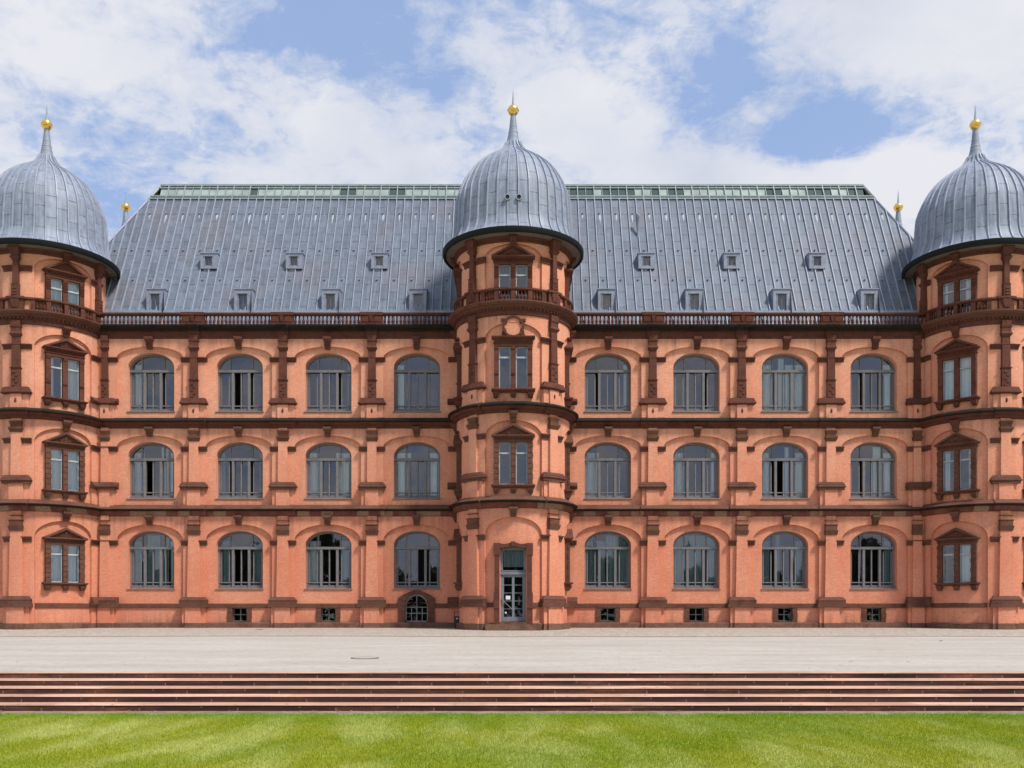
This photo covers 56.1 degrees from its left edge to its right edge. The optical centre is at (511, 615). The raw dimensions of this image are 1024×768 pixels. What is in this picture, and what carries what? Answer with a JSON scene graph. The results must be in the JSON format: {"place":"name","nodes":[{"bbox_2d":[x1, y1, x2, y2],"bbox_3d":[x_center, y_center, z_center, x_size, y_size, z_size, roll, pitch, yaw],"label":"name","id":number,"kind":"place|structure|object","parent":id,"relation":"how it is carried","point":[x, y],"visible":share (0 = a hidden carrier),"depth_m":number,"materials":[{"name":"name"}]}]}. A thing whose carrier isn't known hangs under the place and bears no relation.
{"place":"outdoors","nodes":[
{"label":"outdoors","id":0,"kind":"place"},
{"bbox_2d":[0,711,1023,767],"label":"grass","id":1,"kind":"structure","parent":0,"point":[927,748],"depth_m":13.53,"materials":[{"name":"green plant"}]},
{"bbox_2d":[0,672,1023,710],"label":"stone steps","id":2,"kind":"structure","parent":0,"point":[532,691],"depth_m":18.98,"materials":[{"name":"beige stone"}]},
{"bbox_2d":[0,636,1023,671],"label":"terrace pavement","id":3,"kind":"structure","parent":0,"point":[555,654],"depth_m":26.90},
{"bbox_2d":[351,657,378,658],"bbox_3d":[-3.873,1.131,25.260,0.741,0.065,0.741,0,0,0],"label":"manhole cover","id":4,"kind":"object","parent":3,"relation":"on","point":[364,657],"visible":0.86,"depth_m":25.25,"materials":[{"name":"metal"}]},
{"bbox_2d":[0,91,1023,630],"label":"palace","id":5,"kind":"structure","parent":3,"relation":"on","point":[512,383],"depth_m":50.00,"materials":[{"name":"brick"}]},
{"bbox_2d":[41,528,88,590],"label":"tower window","id":6,"kind":"structure","parent":5,"relation":"in","point":[64,548],"depth_m":48.33,"materials":[{"name":"brown stone"}]},
{"bbox_2d":[41,432,88,499],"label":"tower window","id":7,"kind":"structure","parent":5,"relation":"in","point":[64,453],"depth_m":48.33,"materials":[{"name":"brown stone"}]},
{"bbox_2d":[41,339,88,410],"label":"tower window","id":8,"kind":"structure","parent":5,"relation":"in","point":[64,379],"depth_m":48.39,"materials":[{"name":"red stone"}]},
{"bbox_2d":[42,261,87,316],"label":"tower window","id":9,"kind":"structure","parent":5,"relation":"in","point":[64,282],"depth_m":48.32,"materials":[{"name":"red stone"}]},
{"bbox_2d":[127,531,174,589],"bbox_3d":[-18.857,-2.887,50.417,2.520,3.080,0.634,0,0,0],"label":"window","id":10,"kind":"structure","parent":5,"relation":"in","point":[158,557],"depth_m":50.54,"materials":[{"name":"grey glass"}]},
{"bbox_2d":[127,443,174,499],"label":"window","id":11,"kind":"structure","parent":5,"relation":"in","point":[138,469],"depth_m":50.49,"materials":[{"name":"grey glass"}]},
{"bbox_2d":[127,355,174,412],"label":"window","id":12,"kind":"structure","parent":5,"relation":"in","point":[136,406],"depth_m":50.47,"materials":[{"name":"grey glass"}]},
{"bbox_2d":[215,531,263,589],"bbox_3d":[-14.227,-2.887,50.415,2.520,3.080,0.630,0,0,0],"label":"window","id":13,"kind":"structure","parent":5,"relation":"in","point":[226,559],"depth_m":50.49,"materials":[{"name":"grey glass"}]},
{"bbox_2d":[215,443,263,499],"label":"window","id":14,"kind":"structure","parent":5,"relation":"in","point":[221,458],"depth_m":50.47,"materials":[{"name":"grey glass"}]},
{"bbox_2d":[215,355,263,412],"bbox_3d":[-14.227,-12.172,50.335,2.520,3.117,0.470,0,0,0],"label":"window","id":15,"kind":"structure","parent":5,"relation":"in","point":[220,377],"depth_m":50.46,"materials":[{"name":"grey glass"}]},
{"bbox_2d":[227,608,251,621],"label":"basement window","id":16,"kind":"structure","parent":5,"relation":"in","point":[230,611],"depth_m":50.10,"materials":[{"name":"brown stone"}]},
{"bbox_2d":[304,531,351,589],"bbox_3d":[-9.597,-2.887,50.405,2.520,3.080,0.609,0,0,0],"label":"window","id":17,"kind":"structure","parent":5,"relation":"in","point":[314,551],"depth_m":50.49,"materials":[{"name":"grey glass"}]},
{"bbox_2d":[304,443,351,499],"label":"window","id":18,"kind":"structure","parent":5,"relation":"in","point":[314,464],"depth_m":50.49,"materials":[{"name":"grey glass"}]},
{"bbox_2d":[304,355,351,412],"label":"window","id":19,"kind":"structure","parent":5,"relation":"in","point":[348,371],"depth_m":50.47,"materials":[{"name":"grey glass"}]},
{"bbox_2d":[316,608,340,621],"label":"basement window","id":20,"kind":"structure","parent":5,"relation":"in","point":[319,611],"depth_m":50.10,"materials":[{"name":"brown stone"}]},
{"bbox_2d":[398,590,434,621],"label":"cellar window","id":21,"kind":"structure","parent":5,"relation":"in","point":[402,604],"depth_m":50.06,"materials":[{"name":"brown stone"}]},
{"bbox_2d":[393,531,440,589],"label":"window","id":22,"kind":"structure","parent":5,"relation":"in","point":[397,587],"depth_m":50.46,"materials":[{"name":"grey glass"}]},
{"bbox_2d":[393,443,440,499],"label":"window","id":23,"kind":"structure","parent":5,"relation":"in","point":[402,460],"depth_m":50.48,"materials":[{"name":"grey glass"}]},
{"bbox_2d":[393,355,440,412],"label":"window","id":24,"kind":"structure","parent":5,"relation":"in","point":[399,371],"depth_m":50.47,"materials":[{"name":"grey glass"}]},
{"bbox_2d":[453,529,461,590],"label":"pilaster","id":25,"kind":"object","parent":5,"relation":"in","point":[457,537],"depth_m":48.00,"materials":[{"name":"brown stone"}]},
{"bbox_2d":[453,435,461,499],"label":"pilaster","id":26,"kind":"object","parent":5,"relation":"in","point":[457,442],"depth_m":48.00,"materials":[{"name":"brown stone"}]},
{"bbox_2d":[453,343,461,408],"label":"pilaster","id":27,"kind":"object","parent":5,"relation":"in","point":[457,348],"depth_m":48.00,"materials":[{"name":"red stone"}]},
{"bbox_2d":[453,266,461,298],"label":"pilaster","id":28,"kind":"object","parent":5,"relation":"in","point":[457,271],"depth_m":48.00,"materials":[{"name":"red stone"}]},
{"bbox_2d":[491,423,534,493],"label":"tower window","id":29,"kind":"structure","parent":5,"relation":"in","point":[513,463],"depth_m":46.09,"materials":[{"name":"brown stone"}]},
{"bbox_2d":[491,315,534,397],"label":"tower window","id":30,"kind":"structure","parent":5,"relation":"in","point":[512,369],"depth_m":46.12,"materials":[{"name":"red stone"}]},
{"bbox_2d":[491,243,534,299],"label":"tower window","id":31,"kind":"structure","parent":5,"relation":"in","point":[513,256],"depth_m":46.10,"materials":[{"name":"red stone"}]},
{"bbox_2d":[501,575,524,621],"bbox_3d":[0.053,-0.852,46.455,1.134,2.270,0.150,0,0,0],"label":"door","id":32,"kind":"structure","parent":5,"relation":"in","point":[504,619],"depth_m":46.47,"materials":[{"name":"grey metal"}]},
{"bbox_2d":[485,541,541,630],"bbox_3d":[0.060,-1.167,46.950,2.700,4.800,2.280,0,0,0],"label":"doorway","id":33,"kind":"structure","parent":5,"relation":"in","point":[513,554],"depth_m":46.10,"materials":[{"name":"red stone"}]},
{"bbox_2d":[564,529,573,590],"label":"pilaster","id":34,"kind":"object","parent":5,"relation":"in","point":[568,537],"depth_m":48.00,"materials":[{"name":"brown stone"}]},
{"bbox_2d":[564,435,573,499],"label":"pilaster","id":35,"kind":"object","parent":5,"relation":"in","point":[569,442],"depth_m":48.00,"materials":[{"name":"brown stone"}]},
{"bbox_2d":[564,343,573,407],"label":"pilaster","id":36,"kind":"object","parent":5,"relation":"in","point":[568,349],"depth_m":48.00,"materials":[{"name":"red stone"}]},
{"bbox_2d":[564,266,573,298],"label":"pilaster","id":37,"kind":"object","parent":5,"relation":"in","point":[569,270],"depth_m":48.00,"materials":[{"name":"red stone"}]},
{"bbox_2d":[584,531,631,589],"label":"window","id":38,"kind":"structure","parent":5,"relation":"in","point":[617,548],"depth_m":50.63,"materials":[{"name":"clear glass"}]},
{"bbox_2d":[584,443,631,499],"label":"window","id":39,"kind":"structure","parent":5,"relation":"in","point":[592,460],"depth_m":50.47,"materials":[{"name":"grey glass"}]},
{"bbox_2d":[584,355,631,412],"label":"window","id":40,"kind":"structure","parent":5,"relation":"in","point":[626,368],"depth_m":50.47,"materials":[{"name":"grey glass"}]},
{"bbox_2d":[596,608,619,621],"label":"basement window","id":41,"kind":"structure","parent":5,"relation":"in","point":[616,614],"depth_m":50.10,"materials":[{"name":"brown stone"}]},
{"bbox_2d":[672,531,720,589],"bbox_3d":[9.637,-2.887,50.417,2.520,3.080,0.635,0,0,0],"label":"window","id":42,"kind":"structure","parent":5,"relation":"in","point":[694,568],"depth_m":50.62,"materials":[{"name":"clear glass"}]},
{"bbox_2d":[672,443,720,499],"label":"window","id":43,"kind":"structure","parent":5,"relation":"in","point":[678,458],"depth_m":50.47,"materials":[{"name":"grey glass"}]},
{"bbox_2d":[672,355,720,412],"bbox_3d":[9.637,-12.172,50.380,2.520,3.117,0.561,0,0,0],"label":"window","id":44,"kind":"structure","parent":5,"relation":"in","point":[687,410],"depth_m":50.47,"materials":[{"name":"grey glass"}]},
{"bbox_2d":[684,608,708,621],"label":"basement window","id":45,"kind":"structure","parent":5,"relation":"in","point":[705,611],"depth_m":50.10,"materials":[{"name":"brown stone"}]},
{"bbox_2d":[761,531,809,589],"bbox_3d":[14.267,-2.887,50.412,2.520,3.080,0.625,0,0,0],"label":"window","id":46,"kind":"structure","parent":5,"relation":"in","point":[797,555],"depth_m":50.51,"materials":[{"name":"grey glass"}]},
{"bbox_2d":[761,443,809,499],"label":"window","id":47,"kind":"structure","parent":5,"relation":"in","point":[800,459],"depth_m":50.51,"materials":[{"name":"grey glass"}]},
{"bbox_2d":[761,355,809,412],"bbox_3d":[14.267,-12.172,50.408,2.520,3.117,0.617,0,0,0],"label":"window","id":48,"kind":"structure","parent":5,"relation":"in","point":[795,381],"depth_m":50.53,"materials":[{"name":"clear glass"}]},
{"bbox_2d":[773,608,797,621],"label":"basement window","id":49,"kind":"structure","parent":5,"relation":"in","point":[793,614],"depth_m":50.10,"materials":[{"name":"brown stone"}]},
{"bbox_2d":[861,608,885,621],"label":"basement window","id":50,"kind":"structure","parent":5,"relation":"in","point":[881,614],"depth_m":50.10,"materials":[{"name":"brown stone"}]},
{"bbox_2d":[850,531,897,589],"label":"window","id":51,"kind":"structure","parent":5,"relation":"in","point":[887,582],"depth_m":50.47,"materials":[{"name":"grey glass"}]},
{"bbox_2d":[850,443,897,499],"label":"window","id":52,"kind":"structure","parent":5,"relation":"in","point":[881,469],"depth_m":50.49,"materials":[{"name":"grey glass"}]},
{"bbox_2d":[850,355,897,412],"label":"window","id":53,"kind":"structure","parent":5,"relation":"in","point":[887,371],"depth_m":50.47,"materials":[{"name":"grey glass"}]},
{"bbox_2d":[933,528,980,590],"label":"tower window","id":54,"kind":"structure","parent":5,"relation":"in","point":[962,544],"depth_m":48.32,"materials":[{"name":"brown stone"}]},
{"bbox_2d":[933,432,980,499],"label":"tower window","id":55,"kind":"structure","parent":5,"relation":"in","point":[956,471],"depth_m":48.40,"materials":[{"name":"brown stone"}]},
{"bbox_2d":[933,339,980,410],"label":"tower window","id":56,"kind":"structure","parent":5,"relation":"in","point":[957,359],"depth_m":48.35,"materials":[{"name":"red stone"}]},
{"bbox_2d":[934,261,979,316],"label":"tower window","id":57,"kind":"structure","parent":5,"relation":"in","point":[957,273],"depth_m":48.33,"materials":[{"name":"red stone"}]},
{"bbox_2d":[0,628,1023,636],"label":"cobbled path","id":58,"kind":"structure","parent":0,"point":[590,632],"depth_m":43.33,"materials":[{"name":"grey stone"}]},
{"bbox_2d":[454,612,458,627],"bbox_3d":[-2.800,0.223,48.985,0.370,0.850,0.330,0,0,0],"label":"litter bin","id":59,"kind":"object","parent":58,"relation":"on","point":[456,619],"visible":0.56,"depth_m":48.86,"materials":[{"name":"metal"}]},
{"bbox_2d":[0,711,1023,713],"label":"paved edge","id":60,"kind":"object","parent":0,"point":[514,712],"visible":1,"depth_m":17.51,"materials":[{"name":"grey stone"}]}
]}

